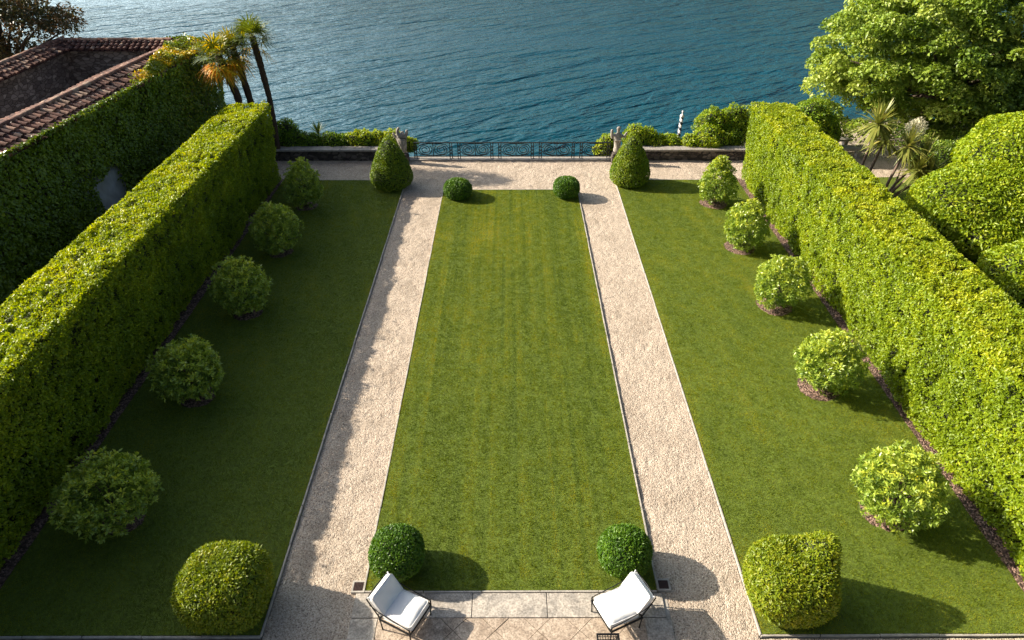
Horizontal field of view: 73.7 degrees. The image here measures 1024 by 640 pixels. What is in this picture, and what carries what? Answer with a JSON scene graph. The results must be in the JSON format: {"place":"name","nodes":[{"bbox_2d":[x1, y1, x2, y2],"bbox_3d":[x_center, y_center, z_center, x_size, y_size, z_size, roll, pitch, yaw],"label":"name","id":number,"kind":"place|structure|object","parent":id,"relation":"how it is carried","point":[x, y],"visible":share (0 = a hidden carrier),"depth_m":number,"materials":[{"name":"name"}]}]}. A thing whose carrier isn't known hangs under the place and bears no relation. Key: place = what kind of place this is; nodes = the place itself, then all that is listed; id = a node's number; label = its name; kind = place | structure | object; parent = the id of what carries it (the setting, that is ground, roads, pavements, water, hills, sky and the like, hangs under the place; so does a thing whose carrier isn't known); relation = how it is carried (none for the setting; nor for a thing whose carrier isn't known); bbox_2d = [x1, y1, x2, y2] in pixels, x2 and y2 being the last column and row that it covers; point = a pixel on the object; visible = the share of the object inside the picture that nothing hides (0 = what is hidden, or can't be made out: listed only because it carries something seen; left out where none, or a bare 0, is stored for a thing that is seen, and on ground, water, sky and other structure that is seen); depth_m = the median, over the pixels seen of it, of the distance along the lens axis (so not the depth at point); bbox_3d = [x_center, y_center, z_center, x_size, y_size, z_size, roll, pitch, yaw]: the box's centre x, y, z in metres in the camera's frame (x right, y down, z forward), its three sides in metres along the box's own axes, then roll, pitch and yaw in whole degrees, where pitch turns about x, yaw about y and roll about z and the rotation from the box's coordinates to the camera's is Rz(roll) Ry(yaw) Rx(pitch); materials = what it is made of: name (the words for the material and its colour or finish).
{"place":"outdoors","nodes":[
{"label":"outdoors","id":0,"kind":"place"},
{"bbox_2d":[0,180,402,635],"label":"lawn","id":1,"kind":"structure","parent":0,"point":[303,360],"depth_m":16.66,"materials":[{"name":"green plant"}]},
{"bbox_2d":[46,445,164,543],"bbox_3d":[-8.530,3.688,14.306,2.142,1.814,1.980,-28,43,-34],"label":"lawn shrub","id":2,"kind":"object","parent":1,"relation":"on","point":[73,513],"visible":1,"depth_m":14.01,"materials":[{"name":"green plant"}]},
{"bbox_2d":[102,506,145,534],"bbox_3d":[-8.477,4.310,14.931,0.906,0.079,0.918,0,34,0],"label":"mulch bed","id":3,"kind":"object","parent":1,"relation":"on","point":[132,526],"visible":0.09,"depth_m":14.78,"materials":[{"name":"brown soil"}]},
{"bbox_2d":[0,179,283,587],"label":"mulch strip","id":4,"kind":"object","parent":1,"relation":"on","point":[26,542],"visible":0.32,"depth_m":17.85,"materials":[{"name":"brown soil"}]},
{"bbox_2d":[0,100,281,568],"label":"clipped hedge","id":5,"kind":"object","parent":4,"relation":"on","point":[85,328],"visible":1,"depth_m":17.64,"materials":[{"name":"green plant"}]},
{"bbox_2d":[144,334,224,404],"bbox_3d":[-8.453,1.291,17.768,1.972,1.867,1.951,0,34,0],"label":"lawn shrub","id":6,"kind":"object","parent":1,"relation":"on","point":[207,361],"visible":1,"depth_m":17.41,"materials":[{"name":"green plant"}]},
{"bbox_2d":[180,386,215,407],"bbox_3d":[-8.394,2.030,18.259,0.927,0.086,0.890,0,34,0],"label":"mulch bed","id":7,"kind":"object","parent":1,"relation":"on","point":[191,403],"visible":0.31,"depth_m":18.06,"materials":[{"name":"brown soil"}]},
{"bbox_2d":[169,539,276,636],"bbox_3d":[-5.385,4.981,12.771,1.750,1.436,1.672,0,34,0],"label":"clipped bush","id":8,"kind":"object","parent":1,"relation":"on","point":[223,587],"visible":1,"depth_m":12.28,"materials":[{"name":"green plant"}]},
{"bbox_2d":[206,254,273,316],"bbox_3d":[-8.358,-1.057,21.095,1.844,1.991,1.935,0,34,0],"label":"lawn shrub","id":9,"kind":"object","parent":1,"relation":"on","point":[222,284],"visible":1,"depth_m":20.67,"materials":[{"name":"green plant"}]},
{"bbox_2d":[233,306,262,320],"bbox_3d":[-8.342,-0.258,21.616,0.896,0.076,0.928,0,34,0],"label":"mulch bed","id":10,"kind":"object","parent":1,"relation":"on","point":[250,315],"visible":0.52,"depth_m":21.45,"materials":[{"name":"brown soil"}]},
{"bbox_2d":[248,200,304,255],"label":"lawn shrub","id":11,"kind":"object","parent":1,"relation":"on","point":[270,211],"visible":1,"depth_m":24.00,"materials":[{"name":"green plant"}]},
{"bbox_2d":[270,246,293,257],"bbox_3d":[-8.408,-2.499,24.896,0.905,0.077,0.884,0,34,0],"label":"mulch bed","id":12,"kind":"object","parent":1,"relation":"on","point":[285,253],"visible":0.37,"depth_m":24.74,"materials":[{"name":"brown soil"}]},
{"bbox_2d":[282,156,323,208],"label":"lawn shrub","id":13,"kind":"object","parent":1,"relation":"on","point":[298,170],"visible":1,"depth_m":27.26,"materials":[{"name":"green plant"}]},
{"bbox_2d":[295,202,317,210],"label":"mulch bed","id":14,"kind":"object","parent":1,"relation":"on","point":[307,207],"visible":0.62,"depth_m":28.00,"materials":[{"name":"brown soil"}]},
{"bbox_2d":[369,135,413,191],"bbox_3d":[-5.242,-6.833,29.287,1.934,2.302,1.911,0,34,0],"label":"topiary cone","id":15,"kind":"object","parent":1,"relation":"on","point":[391,169],"visible":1,"depth_m":28.92,"materials":[{"name":"green plant"}]},
{"bbox_2d":[365,189,656,592],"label":"lawn","id":16,"kind":"structure","parent":0,"point":[528,509],"depth_m":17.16,"materials":[{"name":"green plant"}]},
{"bbox_2d":[367,523,425,581],"bbox_3d":[-2.301,4.637,13.651,1.156,0.972,1.178,0,34,0],"label":"topiary ball","id":17,"kind":"object","parent":16,"relation":"on","point":[397,551],"visible":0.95,"depth_m":13.33,"materials":[{"name":"green plant"}]},
{"bbox_2d":[443,177,472,200],"bbox_3d":[-2.276,-5.568,28.707,1.270,0.845,1.267,0,34,0],"label":"topiary ball","id":18,"kind":"object","parent":16,"relation":"on","point":[457,188],"visible":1,"depth_m":28.37,"materials":[{"name":"green plant"}]},
{"bbox_2d":[553,175,579,199],"bbox_3d":[2.293,-5.618,28.751,1.186,0.893,1.201,0,34,0],"label":"topiary ball","id":19,"kind":"object","parent":16,"relation":"on","point":[565,187],"visible":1,"depth_m":28.42,"materials":[{"name":"green plant"}]},
{"bbox_2d":[597,522,652,579],"bbox_3d":[2.260,4.617,13.679,1.158,0.978,1.140,0,34,0],"label":"topiary ball","id":20,"kind":"object","parent":16,"relation":"on","point":[624,550],"visible":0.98,"depth_m":13.36,"materials":[{"name":"green plant"}]},
{"bbox_2d":[374,618,647,639],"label":"terrace paving","id":21,"kind":"structure","parent":0,"point":[516,629],"depth_m":12.80,"materials":[{"name":"beige stone"}]},
{"bbox_2d":[366,571,431,639],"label":"lounge chair","id":22,"kind":"object","parent":21,"relation":"on","point":[391,599],"visible":1,"depth_m":12.60,"materials":[{"name":"white fabric"}]},
{"bbox_2d":[596,633,619,639],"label":"side table","id":23,"kind":"object","parent":21,"relation":"on","point":[610,636],"visible":1,"depth_m":12.25,"materials":[{"name":"black metal"}]},
{"bbox_2d":[591,570,655,638],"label":"lounge chair","id":24,"kind":"object","parent":21,"relation":"on","point":[631,597],"visible":1,"depth_m":12.64,"materials":[{"name":"white fabric"}]},
{"bbox_2d":[0,0,1023,156],"bbox_3d":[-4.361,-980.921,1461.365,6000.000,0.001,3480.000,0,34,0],"label":"water","id":25,"kind":"structure","parent":0,"point":[506,70],"depth_m":58.22,"materials":[{"name":"teal liquid"}]},
{"bbox_2d":[677,111,683,137],"bbox_3d":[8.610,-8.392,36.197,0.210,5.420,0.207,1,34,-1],"label":"mooring pole","id":26,"kind":"object","parent":25,"relation":"in","point":[680,124],"visible":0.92,"depth_m":35.01,"materials":[{"name":"white paint"}]},
{"bbox_2d":[261,120,1020,639],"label":"ground","id":27,"kind":"structure","parent":0,"point":[1017,318],"depth_m":24.46,"materials":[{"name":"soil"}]},
{"bbox_2d":[0,0,87,60],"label":"brown leaved tree","id":28,"kind":"object","parent":27,"relation":"on","point":[26,11],"visible":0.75,"depth_m":31.40,"materials":[{"name":"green plant"}]},
{"bbox_2d":[0,36,209,318],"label":"building","id":29,"kind":"structure","parent":27,"relation":"on","point":[45,85],"depth_m":27.66,"materials":[{"name":"tile"}]},
{"bbox_2d":[0,32,225,320],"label":"ivy","id":30,"kind":"object","parent":29,"relation":"attached to","point":[168,55],"visible":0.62,"depth_m":24.08,"materials":[{"name":"green plant"}]},
{"bbox_2d":[0,635,260,639],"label":"kerb","id":31,"kind":"structure","parent":27,"relation":"on","point":[247,637],"depth_m":12.68,"materials":[{"name":"stone"}]},
{"bbox_2d":[189,32,248,108],"bbox_3d":[-12.598,-9.692,30.359,2.325,5.969,2.403,0,34,0],"label":"fan palm","id":32,"kind":"object","parent":27,"relation":"on","point":[219,71],"visible":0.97,"depth_m":29.12,"materials":[{"name":"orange plant"}]},
{"bbox_2d":[212,26,257,107],"bbox_3d":[-12.126,-10.139,30.889,2.167,6.106,2.182,-13,36,-18],"label":"fan palm","id":33,"kind":"object","parent":27,"relation":"on","point":[246,88],"visible":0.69,"depth_m":29.68,"materials":[{"name":"green plant"}]},
{"bbox_2d":[230,12,280,148],"bbox_3d":[-11.185,-10.224,30.762,2.379,6.784,2.277,0,34,0],"label":"fan palm","id":34,"kind":"object","parent":27,"relation":"on","point":[251,30],"visible":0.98,"depth_m":29.47,"materials":[{"name":"green plant"}]},
{"bbox_2d":[272,117,302,146],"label":"lakeside bush","id":35,"kind":"object","parent":27,"relation":"on","point":[286,130],"visible":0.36,"depth_m":32.41,"materials":[{"name":"green plant"}]},
{"bbox_2d":[293,129,322,145],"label":"lakeside bush","id":36,"kind":"object","parent":27,"relation":"on","point":[305,138],"visible":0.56,"depth_m":32.50,"materials":[{"name":"green plant"}]},
{"bbox_2d":[310,121,328,135],"bbox_3d":[-9.441,-9.286,33.135,1.555,1.034,1.371,0,34,0],"label":"palm","id":37,"kind":"object","parent":27,"relation":"on","point":[317,129],"visible":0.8,"depth_m":33.12,"materials":[{"name":"green plant"}]},
{"bbox_2d":[275,146,380,160],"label":"stone parapet","id":38,"kind":"structure","parent":27,"relation":"on","point":[335,153],"depth_m":32.26,"materials":[{"name":"grey stone"}]},
{"bbox_2d":[260,189,403,638],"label":"kerb","id":39,"kind":"structure","parent":27,"relation":"on","point":[296,524],"depth_m":16.37,"materials":[{"name":"stone"}]},
{"bbox_2d":[317,131,351,146],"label":"lakeside bush","id":40,"kind":"object","parent":27,"relation":"on","point":[331,139],"visible":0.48,"depth_m":32.59,"materials":[{"name":"green plant"}]},
{"bbox_2d":[345,128,384,145],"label":"lakeside bush","id":41,"kind":"object","parent":27,"relation":"on","point":[360,137],"visible":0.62,"depth_m":32.59,"materials":[{"name":"green plant"}]},
{"bbox_2d":[381,128,418,152],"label":"lakeside bush","id":42,"kind":"object","parent":27,"relation":"on","point":[410,146],"visible":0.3,"depth_m":33.08,"materials":[{"name":"green plant"}]},
{"bbox_2d":[365,190,443,587],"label":"kerb","id":43,"kind":"structure","parent":27,"relation":"on","point":[379,511],"depth_m":18.21,"materials":[{"name":"stone"}]},
{"bbox_2d":[410,157,610,160],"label":"stone curb","id":44,"kind":"structure","parent":27,"relation":"on","point":[510,159],"depth_m":32.38,"materials":[{"name":"stone"}]},
{"bbox_2d":[413,142,610,157],"bbox_3d":[0.003,-8.033,32.299,9.286,0.782,0.060,0,34,0],"label":"iron railing","id":45,"kind":"object","parent":44,"relation":"on","point":[521,155],"visible":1,"depth_m":32.27,"materials":[{"name":"black metal"}]},
{"bbox_2d":[365,590,656,593],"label":"kerb","id":46,"kind":"structure","parent":27,"relation":"on","point":[550,591],"depth_m":13.44,"materials":[{"name":"stone"}]},
{"bbox_2d":[347,594,674,638],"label":"paving","id":47,"kind":"structure","parent":27,"relation":"on","point":[666,607],"depth_m":13.13,"materials":[{"name":"stone"}]},
{"bbox_2d":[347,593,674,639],"bbox_3d":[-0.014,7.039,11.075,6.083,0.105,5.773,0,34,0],"label":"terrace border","id":48,"kind":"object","parent":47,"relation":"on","point":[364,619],"visible":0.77,"depth_m":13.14,"materials":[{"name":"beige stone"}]},
{"bbox_2d":[475,189,552,189],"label":"kerb","id":49,"kind":"structure","parent":27,"relation":"on","point":[514,189],"depth_m":29.53,"materials":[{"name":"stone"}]},
{"bbox_2d":[592,133,614,156],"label":"lakeside bush","id":50,"kind":"object","parent":27,"relation":"on","point":[606,137],"visible":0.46,"depth_m":32.87,"materials":[{"name":"green plant"}]},
{"bbox_2d":[578,193,657,589],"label":"kerb","id":51,"kind":"structure","parent":27,"relation":"on","point":[619,398],"depth_m":17.97,"materials":[{"name":"stone"}]},
{"bbox_2d":[621,122,658,145],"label":"lakeside bush","id":52,"kind":"object","parent":27,"relation":"on","point":[643,134],"visible":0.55,"depth_m":32.51,"materials":[{"name":"green plant"}]},
{"bbox_2d":[644,132,681,146],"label":"lakeside bush","id":53,"kind":"object","parent":27,"relation":"on","point":[668,139],"visible":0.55,"depth_m":32.58,"materials":[{"name":"green plant"}]},
{"bbox_2d":[645,179,711,179],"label":"kerb","id":54,"kind":"structure","parent":27,"relation":"on","point":[674,179],"depth_m":30.43,"materials":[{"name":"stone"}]},
{"bbox_2d":[616,185,761,637],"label":"kerb","id":55,"kind":"structure","parent":27,"relation":"on","point":[723,518],"depth_m":16.66,"materials":[{"name":"stone"}]},
{"bbox_2d":[643,146,748,160],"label":"stone parapet","id":56,"kind":"structure","parent":27,"relation":"on","point":[678,153],"depth_m":32.29,"materials":[{"name":"grey stone"}]},
{"bbox_2d":[679,122,728,147],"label":"lakeside bush","id":57,"kind":"object","parent":27,"relation":"on","point":[709,137],"visible":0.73,"depth_m":32.30,"materials":[{"name":"green plant"}]},
{"bbox_2d":[691,102,752,145],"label":"lakeside bush","id":58,"kind":"object","parent":27,"relation":"on","point":[732,121],"visible":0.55,"depth_m":32.60,"materials":[{"name":"green plant"}]},
{"bbox_2d":[795,94,842,146],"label":"garden bush","id":59,"kind":"object","parent":27,"relation":"on","point":[819,114],"visible":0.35,"depth_m":31.34,"materials":[{"name":"green plant"}]},
{"bbox_2d":[760,634,1023,638],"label":"kerb","id":60,"kind":"structure","parent":27,"relation":"on","point":[820,636],"depth_m":12.72,"materials":[{"name":"stone"}]},
{"bbox_2d":[799,0,1023,149],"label":"broadleaf tree","id":61,"kind":"object","parent":27,"relation":"on","point":[951,78],"visible":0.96,"depth_m":30.25,"materials":[{"name":"green plant"}]},
{"bbox_2d":[906,135,967,177],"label":"garden bush","id":62,"kind":"object","parent":27,"relation":"on","point":[950,145],"visible":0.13,"depth_m":29.31,"materials":[{"name":"green plant"}]},
{"bbox_2d":[901,111,1023,262],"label":"cloud tree","id":63,"kind":"object","parent":27,"relation":"on","point":[969,202],"visible":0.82,"depth_m":23.15,"materials":[{"name":"green plant"}]},
{"bbox_2d":[973,236,1023,317],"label":"cloud tree","id":64,"kind":"object","parent":27,"relation":"on","point":[1002,265],"visible":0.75,"depth_m":20.91,"materials":[{"name":"green plant"}]},
{"bbox_2d":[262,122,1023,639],"bbox_3d":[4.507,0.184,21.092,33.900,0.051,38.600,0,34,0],"label":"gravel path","id":65,"kind":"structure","parent":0,"point":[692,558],"depth_m":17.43,"materials":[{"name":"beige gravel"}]},
{"bbox_2d":[351,580,365,594],"bbox_3d":[-3.040,5.311,13.551,0.265,0.080,0.265,0,34,0],"label":"drain cover","id":66,"kind":"object","parent":65,"relation":"on","point":[358,586],"visible":1,"depth_m":13.53,"materials":[{"name":"stone"}]},
{"bbox_2d":[392,127,409,160],"bbox_3d":[-5.154,-8.154,31.777,0.754,1.672,0.432,0,34,0],"label":"statue","id":67,"kind":"object","parent":65,"relation":"on","point":[401,137],"visible":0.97,"depth_m":31.54,"materials":[{"name":"stone"}]},
{"bbox_2d":[610,126,627,162],"bbox_3d":[4.946,-8.176,31.792,0.806,1.690,0.441,0,34,0],"label":"statue","id":68,"kind":"object","parent":65,"relation":"on","point":[617,136],"visible":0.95,"depth_m":31.53,"materials":[{"name":"stone"}]},
{"bbox_2d":[656,578,670,592],"bbox_3d":[3.010,5.286,13.588,0.265,0.080,0.265,0,34,0],"label":"drain cover","id":69,"kind":"object","parent":65,"relation":"on","point":[663,584],"visible":1,"depth_m":13.55,"materials":[{"name":"stone"}]},
{"bbox_2d":[737,178,1023,590],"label":"mulch strip","id":70,"kind":"object","parent":65,"relation":"on","point":[994,540],"visible":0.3,"depth_m":16.64,"materials":[{"name":"brown soil"}]},
{"bbox_2d":[741,101,1023,580],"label":"clipped hedge","id":71,"kind":"object","parent":70,"relation":"on","point":[937,330],"visible":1,"depth_m":17.59,"materials":[{"name":"green plant"}]},
{"bbox_2d":[617,179,1023,634],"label":"lawn","id":72,"kind":"structure","parent":0,"point":[870,602],"depth_m":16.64,"materials":[{"name":"green plant"}]},
{"bbox_2d":[609,131,650,187],"bbox_3d":[5.152,-7.033,29.491,1.830,2.407,1.837,0,34,0],"label":"topiary cone","id":73,"kind":"object","parent":72,"relation":"on","point":[630,164],"visible":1,"depth_m":29.15,"materials":[{"name":"green plant"}]},
{"bbox_2d":[699,199,726,208],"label":"mulch bed","id":74,"kind":"object","parent":72,"relation":"on","point":[718,205],"visible":0.62,"depth_m":28.20,"materials":[{"name":"brown soil"}]},
{"bbox_2d":[697,155,738,204],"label":"lawn shrub","id":75,"kind":"object","parent":72,"relation":"on","point":[723,166],"visible":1,"depth_m":27.46,"materials":[{"name":"green plant"}]},
{"bbox_2d":[724,241,754,254],"bbox_3d":[8.391,-2.690,25.175,1.122,0.071,1.155,0,34,0],"label":"mulch bed","id":76,"kind":"object","parent":72,"relation":"on","point":[728,246],"visible":0.44,"depth_m":25.00,"materials":[{"name":"brown soil"}]},
{"bbox_2d":[723,197,770,252],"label":"lawn shrub","id":77,"kind":"object","parent":72,"relation":"on","point":[746,210],"visible":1,"depth_m":24.27,"materials":[{"name":"green plant"}]},
{"bbox_2d":[755,298,792,315],"bbox_3d":[8.451,-0.457,21.915,1.135,0.077,1.118,0,34,0],"label":"mulch bed","id":78,"kind":"object","parent":72,"relation":"on","point":[780,311],"visible":0.34,"depth_m":21.71,"materials":[{"name":"brown soil"}]},
{"bbox_2d":[753,254,813,310],"bbox_3d":[8.475,-1.208,21.374,1.848,1.925,1.918,0,34,0],"label":"lawn shrub","id":79,"kind":"object","parent":78,"relation":"on","point":[780,267],"visible":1,"depth_m":21.00,"materials":[{"name":"green plant"}]},
{"bbox_2d":[741,530,843,629],"bbox_3d":[5.286,4.834,12.841,1.778,1.614,1.666,0,34,0],"label":"clipped bush","id":80,"kind":"object","parent":72,"relation":"on","point":[789,580],"visible":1,"depth_m":12.44,"materials":[{"name":"green plant"}]},
{"bbox_2d":[797,375,839,400],"bbox_3d":[8.372,1.820,18.578,1.165,0.080,1.140,0,34,0],"label":"mulch bed","id":81,"kind":"object","parent":72,"relation":"on","point":[807,389],"visible":0.35,"depth_m":18.38,"materials":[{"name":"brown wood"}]},
{"bbox_2d":[793,326,872,395],"bbox_3d":[8.443,1.079,18.017,1.911,1.937,1.927,0,34,0],"label":"lawn shrub","id":82,"kind":"object","parent":81,"relation":"on","point":[844,350],"visible":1,"depth_m":17.61,"materials":[{"name":"green plant"}]},
{"bbox_2d":[859,495,914,531],"bbox_3d":[8.252,4.201,15.094,1.125,0.087,1.145,0,34,0],"label":"mulch bed","id":83,"kind":"object","parent":72,"relation":"on","point":[870,519],"visible":0.09,"depth_m":14.83,"materials":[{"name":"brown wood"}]},
{"bbox_2d":[850,439,951,536],"bbox_3d":[8.288,3.519,14.457,2.123,1.922,2.032,0,34,0],"label":"lawn shrub","id":84,"kind":"object","parent":83,"relation":"in","point":[913,466],"visible":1,"depth_m":14.10,"materials":[{"name":"green plant"}]},
{"bbox_2d":[839,137,852,144],"bbox_3d":[15.919,-8.735,33.684,1.500,0.500,0.480,0,34,0],"label":"urn","id":85,"kind":"object","parent":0,"point":[844,140],"visible":0.2,"depth_m":33.40,"materials":[{"name":"grey stone"}]},
{"bbox_2d":[836,145,866,157],"bbox_3d":[16.072,-8.058,32.693,1.500,0.500,0.480,2,34,2],"label":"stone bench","id":86,"kind":"object","parent":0,"point":[857,148],"visible":0.45,"depth_m":32.51,"materials":[{"name":"grey stone"}]},
{"bbox_2d":[865,177,915,216],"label":"lawn","id":87,"kind":"structure","parent":0,"point":[897,190],"depth_m":30.01,"materials":[{"name":"green plant"}]},
{"bbox_2d":[846,96,907,178],"bbox_3d":[14.993,-7.197,28.243,2.481,4.236,2.427,0,34,0],"label":"cordyline","id":88,"kind":"object","parent":87,"relation":"on","point":[879,128],"visible":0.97,"depth_m":27.61,"materials":[{"name":"green plant"}]},
{"bbox_2d":[895,117,928,180],"bbox_3d":[16.404,-6.800,28.326,0.905,3.284,0.778,0,34,0],"label":"flower spike","id":89,"kind":"object","parent":87,"relation":"on","point":[917,120],"visible":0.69,"depth_m":27.54,"materials":[{"name":"beige plant"}]},
{"bbox_2d":[885,123,949,202],"bbox_3d":[16.512,-6.210,27.540,3.165,3.476,2.564,0,34,0],"label":"cordyline","id":90,"kind":"object","parent":87,"relation":"on","point":[921,168],"visible":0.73,"depth_m":27.31,"materials":[{"name":"green plant"}]}
]}

